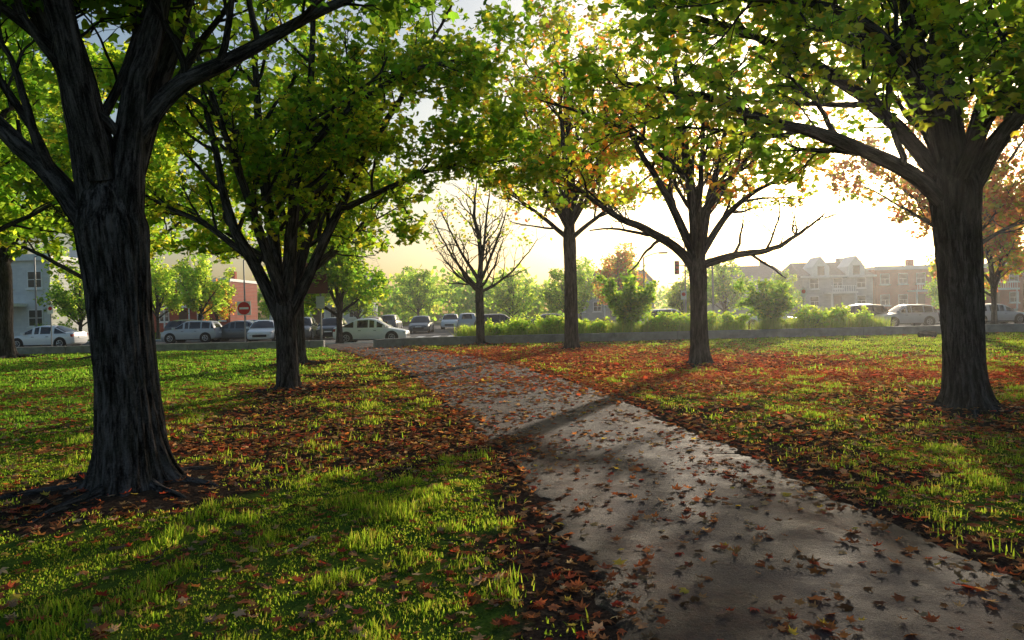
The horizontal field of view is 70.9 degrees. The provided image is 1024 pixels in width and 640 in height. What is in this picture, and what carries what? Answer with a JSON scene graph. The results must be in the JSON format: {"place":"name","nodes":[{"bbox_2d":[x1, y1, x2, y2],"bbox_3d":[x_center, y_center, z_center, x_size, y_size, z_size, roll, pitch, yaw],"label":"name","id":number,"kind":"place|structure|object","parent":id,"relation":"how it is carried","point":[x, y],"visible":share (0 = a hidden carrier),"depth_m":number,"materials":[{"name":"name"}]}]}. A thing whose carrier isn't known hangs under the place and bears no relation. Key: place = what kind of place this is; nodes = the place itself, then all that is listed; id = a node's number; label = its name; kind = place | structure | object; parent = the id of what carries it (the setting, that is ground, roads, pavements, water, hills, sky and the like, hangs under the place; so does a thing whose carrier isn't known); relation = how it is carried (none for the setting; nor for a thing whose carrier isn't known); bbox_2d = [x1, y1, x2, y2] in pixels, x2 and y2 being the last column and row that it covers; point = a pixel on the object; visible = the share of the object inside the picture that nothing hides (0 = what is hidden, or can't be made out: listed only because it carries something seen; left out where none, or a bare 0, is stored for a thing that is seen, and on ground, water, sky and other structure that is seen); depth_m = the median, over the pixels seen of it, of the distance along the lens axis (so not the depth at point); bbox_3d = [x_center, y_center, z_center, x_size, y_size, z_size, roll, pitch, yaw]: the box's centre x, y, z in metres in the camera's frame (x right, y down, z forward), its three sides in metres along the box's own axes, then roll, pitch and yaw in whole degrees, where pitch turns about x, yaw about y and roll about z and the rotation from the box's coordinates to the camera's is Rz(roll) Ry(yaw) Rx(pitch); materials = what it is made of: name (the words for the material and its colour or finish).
{"place":"outdoors","nodes":[
{"label":"outdoors","id":0,"kind":"place"},
{"bbox_2d":[153,281,257,331],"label":"walls","id":1,"kind":"structure","parent":0,"point":[250,292],"depth_m":94.27,"materials":[{"name":"red brick"}]},
{"bbox_2d":[174,278,256,283],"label":"roof","id":2,"kind":"structure","parent":1,"relation":"on","point":[236,280],"depth_m":93.30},
{"bbox_2d":[269,287,377,323],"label":"walls","id":3,"kind":"structure","parent":0,"point":[345,317],"depth_m":92.00,"materials":[{"name":"brick"}]},
{"bbox_2d":[325,342,372,344],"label":"sidewalk","id":4,"kind":"structure","parent":0,"point":[348,342],"depth_m":40.02,"materials":[{"name":"concrete"}]},
{"bbox_2d":[305,263,327,339],"bbox_3d":[-10.592,-0.855,39.161,1.200,4.550,0.155,-1,1,0],"label":"park sign","id":5,"kind":"object","parent":4,"relation":"on","point":[321,287],"visible":0.5,"depth_m":39.08,"materials":[{"name":"brown metal"}]},
{"bbox_2d":[0,308,1023,639],"bbox_3d":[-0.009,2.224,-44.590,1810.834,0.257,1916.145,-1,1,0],"label":"ground","id":6,"kind":"structure","parent":0,"point":[482,620],"depth_m":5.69,"materials":[{"name":"green plant"}]},
{"bbox_2d":[0,61,67,358],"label":"maple tree","id":7,"kind":"object","parent":6,"relation":"on","point":[8,349],"visible":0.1,"depth_m":31.78,"materials":[{"name":"green plant"}]},
{"bbox_2d":[11,260,88,338],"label":"walls","id":8,"kind":"structure","parent":6,"relation":"on","point":[20,269],"depth_m":59.97,"materials":[{"name":"paint"}]},
{"bbox_2d":[13,271,43,328],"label":"window frames","id":9,"kind":"structure","parent":8,"relation":"attached to","point":[33,288],"depth_m":59.88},
{"bbox_2d":[28,272,41,325],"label":"windows","id":10,"kind":"structure","parent":9,"relation":"attached to","point":[32,312],"depth_m":59.90,"materials":[{"name":"grey glass"}]},
{"bbox_2d":[13,254,77,261],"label":"roof","id":11,"kind":"structure","parent":8,"relation":"on","point":[26,257],"depth_m":59.61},
{"bbox_2d":[33,266,86,330],"bbox_3d":[-36.069,-1.524,60.016,6.487,6.723,5.352,-2,1,-34],"label":"street tree","id":12,"kind":"object","parent":6,"relation":"on","point":[72,304],"visible":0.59,"depth_m":59.07,"materials":[{"name":"plant"}]},
{"bbox_2d":[0,18,164,260],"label":"maple tree","id":13,"kind":"object","parent":6,"relation":"on","point":[11,161],"visible":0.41,"depth_m":20.19,"materials":[{"name":"green plant"}]},
{"bbox_2d":[0,41,234,358],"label":"maple tree","id":14,"kind":"object","parent":6,"relation":"on","point":[37,185],"visible":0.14,"depth_m":29.18,"materials":[{"name":"green plant"}]},
{"bbox_2d":[150,254,183,338],"bbox_3d":[-30.997,-2.091,63.342,5.466,7.538,5.211,-1,1,-7],"label":"street tree","id":15,"kind":"object","parent":6,"relation":"on","point":[161,280],"visible":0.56,"depth_m":62.80,"materials":[{"name":"plant"}]},
{"bbox_2d":[16,340,324,353],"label":"concrete wall","id":16,"kind":"structure","parent":6,"relation":"on","point":[163,347],"depth_m":35.42,"materials":[{"name":"concrete"}]},
{"bbox_2d":[164,319,193,330],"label":"parked car","id":17,"kind":"object","parent":6,"relation":"on","point":[170,325],"visible":0.09,"depth_m":55.15,"materials":[{"name":"paint"}]},
{"bbox_2d":[169,252,237,319],"bbox_3d":[-25.693,-2.185,59.863,5.211,7.538,5.466,-1,1,0],"label":"street tree","id":18,"kind":"object","parent":6,"relation":"on","point":[195,290],"visible":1,"depth_m":59.52,"materials":[{"name":"plant"}]},
{"bbox_2d":[202,278,236,321],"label":"street tree","id":19,"kind":"object","parent":6,"relation":"on","point":[224,312],"visible":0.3,"depth_m":71.73,"materials":[{"name":"plant"}]},
{"bbox_2d":[0,0,510,526],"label":"maple tree","id":20,"kind":"object","parent":6,"relation":"on","point":[100,198],"visible":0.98,"depth_m":6.63,"materials":[{"name":"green plant"}]},
{"bbox_2d":[145,2,423,365],"bbox_3d":[-7.487,-4.420,23.905,9.289,11.982,8.214,-1,1,0],"label":"maple tree","id":21,"kind":"object","parent":6,"relation":"on","point":[382,176],"visible":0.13,"depth_m":22.43,"materials":[{"name":"green plant"}]},
{"bbox_2d":[260,300,315,316],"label":"street tree","id":22,"kind":"object","parent":6,"relation":"on","point":[266,310],"visible":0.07,"depth_m":59.06,"materials":[{"name":"plant"}]},
{"bbox_2d":[23,0,574,392],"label":"maple tree","id":23,"kind":"object","parent":6,"relation":"on","point":[350,130],"visible":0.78,"depth_m":14.42,"materials":[{"name":"green plant"}]},
{"bbox_2d":[321,286,334,318],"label":"street tree","id":24,"kind":"object","parent":6,"relation":"on","point":[327,297],"visible":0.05,"depth_m":74.20,"materials":[{"name":"plant"}]},
{"bbox_2d":[304,219,392,342],"bbox_3d":[-9.820,-2.297,39.719,4.698,7.425,5.693,-1,1,37],"label":"street tree","id":25,"kind":"object","parent":6,"relation":"on","point":[344,277],"visible":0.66,"depth_m":39.55,"materials":[{"name":"plant"}]},
{"bbox_2d":[336,279,377,318],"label":"street tree","id":26,"kind":"object","parent":6,"relation":"on","point":[365,308],"visible":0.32,"depth_m":67.66,"materials":[{"name":"plant"}]},
{"bbox_2d":[390,266,451,315],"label":"street tree","id":27,"kind":"object","parent":6,"relation":"on","point":[421,294],"visible":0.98,"depth_m":99.30,"materials":[{"name":"plant"}]},
{"bbox_2d":[421,168,551,345],"bbox_3d":[-1.387,-3.287,33.236,6.643,9.193,6.402,-1,1,0],"label":"maple tree","id":28,"kind":"object","parent":6,"relation":"on","point":[479,284],"visible":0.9,"depth_m":33.70,"materials":[{"name":"brown plant"}]},
{"bbox_2d":[484,317,508,335],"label":"shrub","id":29,"kind":"object","parent":6,"relation":"on","point":[501,326],"visible":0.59,"depth_m":36.20,"materials":[{"name":"green plant"}]},
{"bbox_2d":[484,269,537,318],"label":"street tree","id":30,"kind":"object","parent":6,"relation":"on","point":[502,299],"visible":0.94,"depth_m":77.49,"materials":[{"name":"plant"}]},
{"bbox_2d":[0,332,1023,639],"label":"fallen leaves","id":31,"kind":"object","parent":6,"relation":"on","point":[742,378],"depth_m":8.71,"materials":[{"name":"brown plant"}]},
{"bbox_2d":[504,315,536,334],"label":"shrub","id":32,"kind":"object","parent":6,"relation":"on","point":[523,323],"visible":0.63,"depth_m":36.17,"materials":[{"name":"green plant"}]},
{"bbox_2d":[534,312,564,333],"bbox_3d":[1.945,0.354,36.773,1.726,1.555,1.962,-1,1,0],"label":"shrub","id":33,"kind":"object","parent":6,"relation":"on","point":[554,321],"visible":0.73,"depth_m":36.50,"materials":[{"name":"green plant"}]},
{"bbox_2d":[85,321,1013,343],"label":"kerb","id":34,"kind":"structure","parent":6,"relation":"on","point":[313,337],"depth_m":53.02,"materials":[{"name":"concrete"}]},
{"bbox_2d":[178,259,928,321],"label":"distant trees","id":35,"kind":"object","parent":6,"relation":"on","point":[460,304],"visible":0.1,"depth_m":122.16,"materials":[{"name":"green plant"}]},
{"bbox_2d":[528,263,595,313],"bbox_3d":[4.779,-2.095,64.013,5.676,5.882,4.682,-1,1,34],"label":"street tree","id":36,"kind":"object","parent":6,"relation":"on","point":[557,296],"visible":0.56,"depth_m":63.50,"materials":[{"name":"plant"}]},
{"bbox_2d":[561,256,597,319],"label":"street tree","id":37,"kind":"object","parent":6,"relation":"on","point":[583,272],"visible":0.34,"depth_m":83.22,"materials":[{"name":"plant"}]},
{"bbox_2d":[459,0,700,350],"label":"maple tree","id":38,"kind":"object","parent":6,"relation":"on","point":[569,213],"visible":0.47,"depth_m":27.56,"materials":[{"name":"green plant"}]},
{"bbox_2d":[587,314,611,332],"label":"shrub","id":39,"kind":"object","parent":6,"relation":"on","point":[602,324],"visible":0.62,"depth_m":36.67,"materials":[{"name":"green plant"}]},
{"bbox_2d":[592,241,647,322],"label":"street tree","id":40,"kind":"object","parent":6,"relation":"on","point":[623,262],"visible":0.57,"depth_m":69.29,"materials":[{"name":"plant"}]},
{"bbox_2d":[595,269,659,326],"bbox_3d":[6.090,-0.825,37.068,2.876,3.709,2.912,-1,1,30],"label":"shrub","id":41,"kind":"object","parent":6,"relation":"on","point":[628,304],"visible":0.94,"depth_m":36.56,"materials":[{"name":"green plant"}]},
{"bbox_2d":[643,311,674,331],"bbox_3d":[7.596,0.282,36.473,1.766,1.454,1.612,-1,1,28],"label":"shrub","id":42,"kind":"object","parent":6,"relation":"on","point":[652,319],"visible":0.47,"depth_m":36.20,"materials":[{"name":"green plant"}]},
{"bbox_2d":[656,308,689,330],"bbox_3d":[8.271,0.196,36.180,2.122,1.599,2.063,-1,1,0],"label":"shrub","id":43,"kind":"object","parent":6,"relation":"on","point":[676,316],"visible":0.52,"depth_m":36.19,"materials":[{"name":"green plant"}]},
{"bbox_2d":[664,278,689,312],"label":"street tree","id":44,"kind":"object","parent":6,"relation":"on","point":[674,300],"visible":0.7,"depth_m":60.77,"materials":[{"name":"plant"}]},
{"bbox_2d":[505,1,882,366],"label":"maple tree","id":45,"kind":"object","parent":6,"relation":"on","point":[697,240],"visible":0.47,"depth_m":19.23,"materials":[{"name":"green plant"}]},
{"bbox_2d":[373,323,1023,346],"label":"concrete wall","id":46,"kind":"structure","parent":6,"relation":"on","point":[667,335],"depth_m":34.84,"materials":[{"name":"grey concrete"}]},
{"bbox_2d":[682,309,721,330],"bbox_3d":[9.830,0.149,37.040,2.055,1.602,1.828,-2,1,-16],"label":"shrub","id":47,"kind":"object","parent":6,"relation":"on","point":[712,316],"visible":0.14,"depth_m":36.98,"materials":[{"name":"green plant"}]},
{"bbox_2d":[707,259,756,312],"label":"street tree","id":48,"kind":"object","parent":6,"relation":"on","point":[722,288],"visible":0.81,"depth_m":65.31,"materials":[{"name":"plant"}]},
{"bbox_2d":[717,307,752,328],"bbox_3d":[11.556,0.119,37.396,2.370,1.574,1.568,-2,1,-29],"label":"shrub","id":49,"kind":"object","parent":6,"relation":"on","point":[725,316],"visible":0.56,"depth_m":37.09,"materials":[{"name":"green plant"}]},
{"bbox_2d":[733,276,797,323],"bbox_3d":[12.992,-0.698,37.132,3.114,3.145,3.650,-1,1,0],"label":"shrub","id":50,"kind":"object","parent":6,"relation":"on","point":[777,302],"visible":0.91,"depth_m":36.88,"materials":[{"name":"green plant"}]},
{"bbox_2d":[527,0,1023,419],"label":"maple tree","id":51,"kind":"object","parent":6,"relation":"on","point":[955,163],"visible":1,"depth_m":9.85,"materials":[{"name":"green plant"}]},
{"bbox_2d":[767,267,805,305],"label":"street tree","id":52,"kind":"object","parent":6,"relation":"on","point":[786,275],"visible":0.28,"depth_m":71.38,"materials":[{"name":"plant"}]},
{"bbox_2d":[790,304,833,327],"bbox_3d":[15.394,-0.062,36.610,2.017,1.781,2.160,-1,1,32],"label":"shrub","id":53,"kind":"object","parent":6,"relation":"on","point":[815,313],"visible":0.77,"depth_m":36.26,"materials":[{"name":"green plant"}]},
{"bbox_2d":[827,302,850,325],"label":"shrub","id":54,"kind":"object","parent":6,"relation":"on","point":[839,313],"visible":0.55,"depth_m":36.62,"materials":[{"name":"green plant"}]},
{"bbox_2d":[824,285,857,309],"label":"porch","id":55,"kind":"object","parent":6,"relation":"on","point":[844,292],"visible":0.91,"depth_m":94.02,"materials":[{"name":"wood"}]},
{"bbox_2d":[845,305,874,322],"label":"shrub","id":56,"kind":"object","parent":6,"relation":"on","point":[866,314],"visible":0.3,"depth_m":36.89,"materials":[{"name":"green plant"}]},
{"bbox_2d":[907,283,935,303],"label":"porch","id":57,"kind":"object","parent":6,"relation":"on","point":[917,290],"visible":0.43,"depth_m":94.04,"materials":[{"name":"wood"}]},
{"bbox_2d":[823,92,1023,243],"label":"maple tree","id":58,"kind":"object","parent":6,"relation":"on","point":[998,201],"visible":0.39,"depth_m":33.45,"materials":[{"name":"orange plant"}]},
{"bbox_2d":[923,278,989,308],"bbox_3d":[37.960,-2.413,61.949,4.865,5.042,4.014,-1,1,-10],"label":"street tree","id":59,"kind":"object","parent":6,"relation":"on","point":[932,292],"visible":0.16,"depth_m":62.03,"materials":[{"name":"plant"}]},
{"bbox_2d":[923,185,1023,323],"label":"street tree","id":60,"kind":"object","parent":6,"relation":"on","point":[1002,249],"visible":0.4,"depth_m":46.13,"materials":[{"name":"plant"}]},
{"bbox_2d":[985,281,1019,308],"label":"porch","id":61,"kind":"object","parent":6,"relation":"on","point":[1010,288],"visible":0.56,"depth_m":94.02,"materials":[{"name":"wood"}]},
{"bbox_2d":[1,0,1023,317],"label":"sky","id":62,"kind":"structure","parent":0,"point":[868,235],"materials":[{"name":"white"}]},
{"bbox_2d":[25,321,1014,346],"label":"road","id":63,"kind":"structure","parent":0,"point":[445,332],"depth_m":52.95,"materials":[{"name":"asphalt"}]},
{"bbox_2d":[14,325,87,346],"bbox_3d":[-29.610,1.092,45.810,4.395,1.525,2.120,-1,1,0],"label":"parked car","id":64,"kind":"object","parent":63,"relation":"on","point":[39,336],"visible":0.84,"depth_m":44.98,"materials":[{"name":"white paint"}]},
{"bbox_2d":[160,320,221,342],"bbox_3d":[-22.403,0.833,50.509,3.888,1.591,2.120,-1,1,0],"label":"parked car","id":65,"kind":"object","parent":63,"relation":"on","point":[204,331],"visible":0.93,"depth_m":49.65,"materials":[{"name":"silver metal"}]},
{"bbox_2d":[211,320,256,341],"bbox_3d":[-19.615,0.788,51.609,4.395,1.525,2.120,-1,1,0],"label":"parked car","id":66,"kind":"object","parent":63,"relation":"on","point":[233,330],"visible":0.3,"depth_m":50.75,"materials":[{"name":"grey paint"}]},
{"bbox_2d":[237,301,250,341],"bbox_3d":[-15.599,0.207,41.986,0.800,2.580,0.092,-1,1,0],"label":"do not enter sign","id":67,"kind":"object","parent":63,"relation":"on","point":[244,308],"visible":0.93,"depth_m":41.94,"materials":[{"name":"red metal"}]},
{"bbox_2d":[246,320,275,341],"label":"parked car","id":68,"kind":"object","parent":63,"relation":"on","point":[261,330],"visible":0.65,"depth_m":48.39,"materials":[{"name":"white paint"}]},
{"bbox_2d":[304,317,317,339],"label":"parked car","id":69,"kind":"object","parent":63,"relation":"on","point":[310,323],"visible":0.38,"depth_m":50.18,"materials":[{"name":"grey paint"}]},
{"bbox_2d":[315,317,346,339],"bbox_3d":[-12.988,0.600,51.993,2.120,1.591,3.888,-1,1,-5],"label":"parked car","id":70,"kind":"object","parent":63,"relation":"on","point":[328,325],"visible":0.54,"depth_m":50.54,"materials":[{"name":"paint"}]},
{"bbox_2d":[333,318,409,341],"bbox_3d":[-8.360,0.647,43.010,4.395,1.525,2.120,-1,1,0],"label":"parked car","id":71,"kind":"object","parent":63,"relation":"on","point":[356,330],"visible":0.81,"depth_m":42.15,"materials":[{"name":"white paint"}]},
{"bbox_2d":[380,314,402,328],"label":"parked car","id":72,"kind":"object","parent":63,"relation":"on","point":[393,320],"visible":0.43,"depth_m":68.18,"materials":[{"name":"grey paint"}]},
{"bbox_2d":[407,316,433,332],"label":"parked car","id":73,"kind":"object","parent":63,"relation":"on","point":[421,323],"visible":0.94,"depth_m":60.72,"materials":[{"name":"grey paint"}]},
{"bbox_2d":[439,314,458,328],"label":"parked car","id":74,"kind":"object","parent":63,"relation":"on","point":[449,320],"visible":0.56,"depth_m":72.44,"materials":[{"name":"white paint"}]},
{"bbox_2d":[457,313,475,329],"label":"parked car","id":75,"kind":"object","parent":63,"relation":"on","point":[467,319],"visible":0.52,"depth_m":63.98,"materials":[{"name":"silver metal"}]},
{"bbox_2d":[474,314,510,325],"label":"parked car","id":76,"kind":"object","parent":63,"relation":"on","point":[497,318],"visible":0.09,"depth_m":50.66,"materials":[{"name":"paint"}]},
{"bbox_2d":[639,309,684,324],"bbox_3d":[11.321,0.018,51.308,4.315,1.670,2.120,-1,1,0],"label":"parked car","id":77,"kind":"object","parent":63,"relation":"on","point":[654,311],"visible":0.04,"depth_m":50.60,"materials":[{"name":"white paint"}]},
{"bbox_2d":[735,312,791,329],"bbox_3d":[18.331,-0.073,51.609,4.395,1.525,2.120,-1,1,0],"label":"parked car","id":78,"kind":"object","parent":63,"relation":"on","point":[755,319],"visible":0.16,"depth_m":50.73,"materials":[{"name":"white paint"}]},
{"bbox_2d":[846,304,888,315],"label":"parked car","id":79,"kind":"object","parent":63,"relation":"on","point":[874,309],"visible":0.1,"depth_m":50.87,"materials":[{"name":"paint"}]},
{"bbox_2d":[874,304,938,325],"bbox_3d":[27.384,-0.293,50.209,3.888,1.591,2.120,-1,1,0],"label":"parked car","id":80,"kind":"object","parent":63,"relation":"on","point":[918,315],"visible":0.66,"depth_m":49.35,"materials":[{"name":"silver metal"}]},
{"bbox_2d":[985,303,1023,323],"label":"parked car","id":81,"kind":"object","parent":63,"relation":"on","point":[1006,314],"visible":0.47,"depth_m":50.63,"materials":[{"name":"silver metal"}]},
{"bbox_2d":[578,285,653,320],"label":"walls","id":82,"kind":"structure","parent":0,"point":[589,315],"depth_m":106.00,"materials":[{"name":"grey stone"}]},
{"bbox_2d":[585,270,652,282],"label":"roof","id":83,"kind":"structure","parent":82,"relation":"on","point":[649,277],"depth_m":108.32,"materials":[{"name":"stone"}]},
{"bbox_2d":[453,315,894,335],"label":"ornamental grass","id":84,"kind":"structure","parent":0,"point":[631,327],"depth_m":35.96,"materials":[{"name":"plant"}]},
{"bbox_2d":[325,343,1023,639],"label":"path","id":85,"kind":"structure","parent":0,"point":[737,582],"depth_m":4.80,"materials":[{"name":"concrete"}]},
{"bbox_2d":[707,280,789,317],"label":"walls","id":86,"kind":"structure","parent":0,"point":[717,309],"depth_m":97.01,"materials":[{"name":"grey stone"}]},
{"bbox_2d":[714,265,789,279],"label":"roof","id":87,"kind":"structure","parent":86,"relation":"on","point":[761,272],"depth_m":99.44,"materials":[{"name":"stone"}]},
{"bbox_2d":[790,276,872,316],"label":"walls","id":88,"kind":"structure","parent":0,"point":[825,284],"depth_m":95.98,"materials":[{"name":"grey stone"}]},
{"bbox_2d":[782,262,874,277],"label":"roof","id":89,"kind":"structure","parent":88,"relation":"on","point":[798,270],"depth_m":98.46,"materials":[{"name":"stone"}]},
{"bbox_2d":[803,256,864,277],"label":"dormers","id":90,"kind":"object","parent":89,"relation":"on","point":[845,265],"visible":0.77,"depth_m":95.54,"materials":[{"name":"paint"}]},
{"bbox_2d":[817,265,859,274],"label":"dormer windows","id":91,"kind":"structure","parent":90,"relation":"attached to","point":[856,269],"depth_m":95.50,"materials":[{"name":"white glass"}]},
{"bbox_2d":[801,275,876,277],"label":"gutter","id":92,"kind":"object","parent":89,"relation":"attached to","point":[837,276],"visible":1,"depth_m":95.47,"materials":[{"name":"metal"}]},
{"bbox_2d":[809,277,866,307],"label":"window frames","id":93,"kind":"structure","parent":88,"relation":"attached to","point":[861,287],"depth_m":95.89,"materials":[{"name":"wood"}]},
{"bbox_2d":[810,278,865,305],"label":"windows","id":94,"kind":"structure","parent":93,"relation":"attached to","point":[837,281],"depth_m":95.88,"materials":[{"name":"grey glass"}]},
{"bbox_2d":[868,269,939,310],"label":"walls","id":95,"kind":"structure","parent":0,"point":[893,289],"depth_m":95.97,"materials":[{"name":"red brick"}]},
{"bbox_2d":[865,265,930,269],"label":"roof","id":96,"kind":"structure","parent":95,"relation":"on","point":[899,267],"depth_m":95.61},
{"bbox_2d":[879,272,934,305],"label":"window frames","id":97,"kind":"structure","parent":95,"relation":"attached to","point":[880,284],"depth_m":95.89,"materials":[{"name":"wood"}]},
{"bbox_2d":[881,273,936,304],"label":"windows","id":98,"kind":"structure","parent":97,"relation":"attached to","point":[885,278],"depth_m":95.87,"materials":[{"name":"grey glass"}]},
{"bbox_2d":[918,331,936,336],"bbox_3d":[18.215,0.623,31.535,0.905,0.327,0.307,-1,1,-11],"label":"drain","id":99,"kind":"object","parent":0,"point":[927,333],"visible":0.89,"depth_m":31.42,"materials":[{"name":"concrete"}]},
{"bbox_2d":[984,267,1022,311],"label":"walls","id":100,"kind":"structure","parent":0,"point":[1004,297],"depth_m":95.98,"materials":[{"name":"paint"}]},
{"bbox_2d":[999,274,1019,303],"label":"window frames","id":101,"kind":"structure","parent":100,"relation":"attached to","point":[1009,292],"depth_m":95.89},
{"bbox_2d":[1010,271,1017,301],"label":"windows","id":102,"kind":"structure","parent":101,"relation":"attached to","point":[1013,294],"depth_m":95.89,"materials":[{"name":"grey glass"}]},
{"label":"sidewalk","id":103,"kind":"structure","parent":0,"visible":0},
{"bbox_2d":[34,253,44,326],"bbox_3d":[-35.193,-1.745,54.471,1.989,6.880,0.278,-1,1,0],"label":"street lamp","id":104,"kind":"object","parent":103,"relation":"on","point":[36,321],"visible":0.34,"depth_m":54.42,"materials":[{"name":"grey metal"}]},
{"bbox_2d":[667,236,686,313],"bbox_3d":[12.283,-2.873,54.570,1.989,6.980,0.278,-1,1,0],"label":"street lamp","id":105,"kind":"object","parent":103,"relation":"on","point":[684,278],"visible":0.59,"depth_m":54.52,"materials":[{"name":"grey metal"}]},
{"bbox_2d":[674,261,713,311],"bbox_3d":[13.604,-1.869,53.544,2.887,5.100,0.320,-1,1,0],"label":"traffic light","id":106,"kind":"object","parent":103,"relation":"on","point":[676,267],"visible":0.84,"depth_m":53.51,"materials":[{"name":"grey metal"}]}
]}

